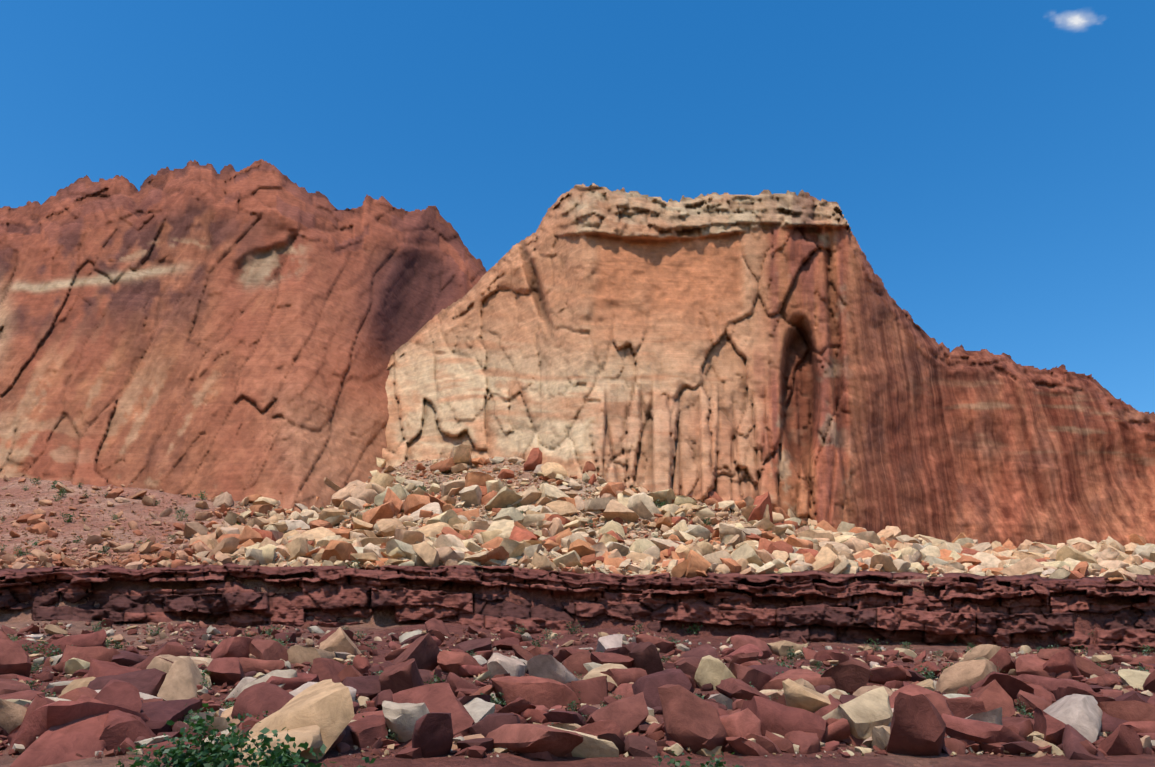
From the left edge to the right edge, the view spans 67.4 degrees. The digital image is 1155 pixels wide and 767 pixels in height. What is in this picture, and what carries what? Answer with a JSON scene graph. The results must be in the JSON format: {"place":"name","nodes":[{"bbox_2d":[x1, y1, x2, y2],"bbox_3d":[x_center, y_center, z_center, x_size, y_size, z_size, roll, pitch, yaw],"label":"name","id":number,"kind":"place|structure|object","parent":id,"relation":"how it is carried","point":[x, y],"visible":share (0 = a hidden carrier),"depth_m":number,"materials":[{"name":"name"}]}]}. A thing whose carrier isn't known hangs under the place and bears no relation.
{"place":"outdoors","nodes":[
{"label":"outdoors","id":0,"kind":"place"},
{"bbox_2d":[0,159,486,513],"bbox_3d":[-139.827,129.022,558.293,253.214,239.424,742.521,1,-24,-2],"label":"cliff","id":1,"kind":"structure","parent":0,"point":[194,327],"depth_m":261.70,"materials":[{"name":"red stone"}]},
{"bbox_2d":[0,457,1154,766],"bbox_3d":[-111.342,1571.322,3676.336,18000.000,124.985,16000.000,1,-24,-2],"label":"ground","id":2,"kind":"structure","parent":0,"point":[380,621],"depth_m":120.31,"materials":[{"name":"red soil"}]},
{"bbox_2d":[115,703,745,766],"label":"riverside bushes","id":3,"kind":"object","parent":2,"relation":"on","point":[221,753],"visible":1,"depth_m":8.23,"materials":[{"name":"green plant"}]},
{"bbox_2d":[0,618,1146,758],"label":"pebbles","id":4,"kind":"object","parent":2,"relation":"on","point":[1021,650],"visible":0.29,"depth_m":107.25,"materials":[{"name":"red stone"}]},
{"bbox_2d":[0,475,1152,739],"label":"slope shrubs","id":5,"kind":"object","parent":2,"relation":"on","point":[496,701],"visible":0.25,"depth_m":105.43,"materials":[{"name":"green plant"}]},
{"bbox_2d":[0,618,1154,766],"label":"slope boulders","id":6,"kind":"object","parent":2,"relation":"on","point":[108,699],"visible":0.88,"depth_m":63.42,"materials":[{"name":"red stone"}]},
{"bbox_2d":[0,444,1154,581],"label":"talus boulders","id":7,"kind":"object","parent":2,"relation":"on","point":[449,531],"visible":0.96,"depth_m":161.08,"materials":[{"name":"beige stone"}]},
{"bbox_2d":[0,562,1154,652],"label":"rock ledge","id":8,"kind":"object","parent":2,"relation":"on","point":[1002,611],"visible":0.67,"depth_m":124.39,"materials":[{"name":"red stone"}]},
{"bbox_2d":[0,0,1154,413],"label":"sky","id":9,"kind":"structure","parent":0,"point":[991,162],"materials":[{"name":"blue"}]},
{"bbox_2d":[382,183,1154,547],"bbox_3d":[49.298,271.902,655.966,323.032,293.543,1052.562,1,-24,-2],"label":"cliff","id":10,"kind":"structure","parent":0,"point":[786,351],"depth_m":242.13,"materials":[{"name":"orange stone"}]},
{"bbox_2d":[1066,14,1086,26],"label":"cloud","id":11,"kind":"structure","parent":0,"point":[1077,20],"depth_m":7157.64,"materials":[{"name":"white"}]}
]}

